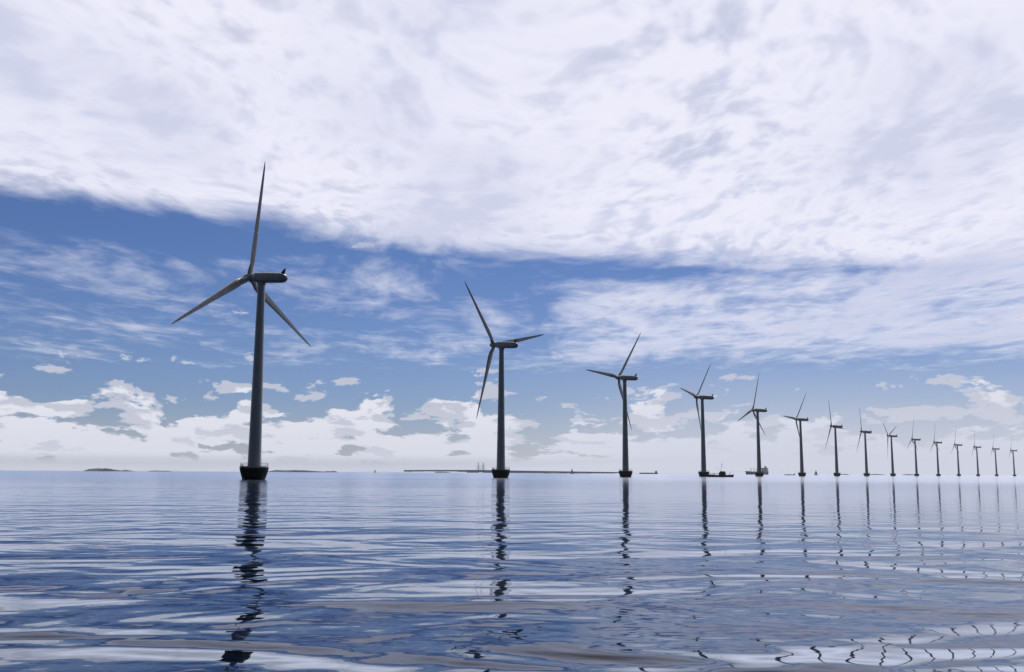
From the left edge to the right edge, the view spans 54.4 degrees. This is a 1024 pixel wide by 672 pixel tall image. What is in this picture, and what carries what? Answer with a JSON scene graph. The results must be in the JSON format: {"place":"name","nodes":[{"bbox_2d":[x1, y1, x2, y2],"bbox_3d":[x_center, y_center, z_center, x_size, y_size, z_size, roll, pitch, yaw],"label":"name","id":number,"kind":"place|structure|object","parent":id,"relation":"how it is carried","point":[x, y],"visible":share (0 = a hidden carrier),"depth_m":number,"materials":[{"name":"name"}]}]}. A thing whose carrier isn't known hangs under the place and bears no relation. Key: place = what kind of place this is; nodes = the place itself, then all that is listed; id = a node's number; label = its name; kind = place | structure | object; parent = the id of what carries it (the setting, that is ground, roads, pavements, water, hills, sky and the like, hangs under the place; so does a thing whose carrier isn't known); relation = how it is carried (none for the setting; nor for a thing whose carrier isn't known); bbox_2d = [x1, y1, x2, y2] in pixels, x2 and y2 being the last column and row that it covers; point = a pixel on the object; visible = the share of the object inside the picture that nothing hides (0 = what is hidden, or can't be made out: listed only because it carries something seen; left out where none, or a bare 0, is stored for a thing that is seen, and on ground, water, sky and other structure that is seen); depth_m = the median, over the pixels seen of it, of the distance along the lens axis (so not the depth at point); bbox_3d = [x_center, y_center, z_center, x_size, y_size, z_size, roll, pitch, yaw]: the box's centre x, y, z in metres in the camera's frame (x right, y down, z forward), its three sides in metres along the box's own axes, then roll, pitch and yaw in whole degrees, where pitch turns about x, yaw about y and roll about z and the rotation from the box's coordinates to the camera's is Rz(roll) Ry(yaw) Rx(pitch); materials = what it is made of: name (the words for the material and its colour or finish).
{"place":"outdoors","nodes":[
{"label":"outdoors","id":0,"kind":"place"},
{"bbox_2d":[0,469,455,472],"bbox_3d":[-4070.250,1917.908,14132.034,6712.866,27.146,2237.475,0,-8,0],"label":"coast","id":1,"kind":"structure","parent":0,"point":[239,470],"depth_m":14375.22,"materials":[{"name":"grey"}]},
{"bbox_2d":[4,466,466,472],"bbox_3d":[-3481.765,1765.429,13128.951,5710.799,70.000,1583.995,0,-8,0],"label":"city skyline","id":2,"kind":"structure","parent":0,"point":[21,468],"depth_m":12645.88,"materials":[{"name":"grey"}]},
{"bbox_2d":[404,463,618,472],"bbox_3d":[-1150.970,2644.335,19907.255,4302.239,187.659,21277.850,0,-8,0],"label":"oresund bridge","id":3,"kind":"structure","parent":0,"point":[478,471],"depth_m":16077.33,"materials":[{"name":"grey concrete"}]},
{"bbox_2d":[0,470,1023,671],"bbox_3d":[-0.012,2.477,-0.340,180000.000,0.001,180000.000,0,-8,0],"label":"sea","id":4,"kind":"structure","parent":0,"point":[159,571],"depth_m":25.12,"materials":[{"name":"liquid"}]},
{"bbox_2d":[84,468,121,470],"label":"islet","id":5,"kind":"object","parent":4,"relation":"in","point":[101,469],"visible":0.32,"depth_m":4751.95,"materials":[{"name":"grey"}]},
{"bbox_2d":[172,163,310,479],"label":"turbine","id":6,"kind":"object","parent":4,"relation":"in","point":[253,469],"visible":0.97,"depth_m":313.71,"materials":[{"name":"paint"}]},
{"bbox_2d":[268,470,322,471],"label":"islet","id":7,"kind":"object","parent":4,"relation":"in","point":[293,471],"visible":0.3,"depth_m":4815.21,"materials":[{"name":"grey"}]},
{"bbox_2d":[464,281,543,477],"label":"turbine","id":8,"kind":"object","parent":4,"relation":"in","point":[501,470],"visible":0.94,"depth_m":478.11,"materials":[{"name":"paint"}]},
{"bbox_2d":[588,333,640,476],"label":"turbine","id":9,"kind":"object","parent":4,"relation":"in","point":[624,472],"visible":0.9,"depth_m":641.45,"materials":[{"name":"paint"}]},
{"bbox_2d":[681,364,713,476],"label":"turbine","id":10,"kind":"object","parent":4,"relation":"in","point":[702,472],"visible":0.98,"depth_m":803.53,"materials":[{"name":"paint"}]},
{"bbox_2d":[708,466,733,476],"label":"work boat","id":11,"kind":"object","parent":4,"relation":"on","point":[722,473],"visible":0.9,"depth_m":744.87,"materials":[{"name":"black metal"}]},
{"bbox_2d":[737,376,766,476],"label":"turbine","id":12,"kind":"object","parent":4,"relation":"in","point":[758,473],"visible":0.95,"depth_m":963.83,"materials":[{"name":"paint"}]},
{"bbox_2d":[745,466,768,474],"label":"cargo ship","id":13,"kind":"object","parent":4,"relation":"on","point":[765,470],"visible":0.61,"depth_m":3585.53,"materials":[{"name":"grey metal"}]},
{"bbox_2d":[784,394,808,475],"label":"turbine","id":14,"kind":"object","parent":4,"relation":"in","point":[801,473],"visible":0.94,"depth_m":1123.03,"materials":[{"name":"paint"}]},
{"bbox_2d":[825,399,843,475],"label":"turbine","id":15,"kind":"object","parent":4,"relation":"in","point":[836,473],"visible":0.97,"depth_m":1280.69,"materials":[{"name":"paint"}]},
{"bbox_2d":[856,408,871,475],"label":"turbine","id":16,"kind":"object","parent":4,"relation":"in","point":[866,473],"visible":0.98,"depth_m":1436.85,"materials":[{"name":"paint"}]},
{"bbox_2d":[883,424,897,475],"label":"turbine","id":17,"kind":"object","parent":4,"relation":"in","point":[892,461],"visible":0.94,"depth_m":1591.97,"materials":[{"name":"paint"}]},
{"bbox_2d":[907,421,920,475],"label":"turbine","id":18,"kind":"object","parent":4,"relation":"in","point":[916,468],"visible":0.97,"depth_m":1745.64,"materials":[{"name":"paint"}]},
{"bbox_2d":[930,433,941,475],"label":"turbine","id":19,"kind":"object","parent":4,"relation":"in","point":[936,444],"visible":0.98,"depth_m":1897.82,"materials":[{"name":"paint"}]},
{"bbox_2d":[951,432,961,475],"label":"turbine","id":20,"kind":"object","parent":4,"relation":"in","point":[957,445],"visible":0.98,"depth_m":2048.65,"materials":[{"name":"paint"}]},
{"bbox_2d":[971,439,980,475],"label":"turbine","id":21,"kind":"object","parent":4,"relation":"in","point":[975,448],"visible":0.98,"depth_m":2198.68,"materials":[{"name":"paint"}]},
{"bbox_2d":[991,438,999,475],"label":"turbine","id":22,"kind":"object","parent":4,"relation":"in","point":[996,474],"visible":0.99,"depth_m":2345.82,"materials":[{"name":"paint"}]},
{"bbox_2d":[1009,437,1016,475],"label":"turbine","id":23,"kind":"object","parent":4,"relation":"in","point":[1013,460],"visible":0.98,"depth_m":2492.34,"materials":[{"name":"paint"}]},
{"bbox_2d":[0,0,1023,474],"label":"sky","id":24,"kind":"structure","parent":0,"point":[822,200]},
{"bbox_2d":[614,473,718,473],"bbox_3d":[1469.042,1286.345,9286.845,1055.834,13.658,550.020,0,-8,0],"label":"coast","id":25,"kind":"structure","parent":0,"point":[668,473],"depth_m":9149.07,"materials":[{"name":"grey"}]}
]}

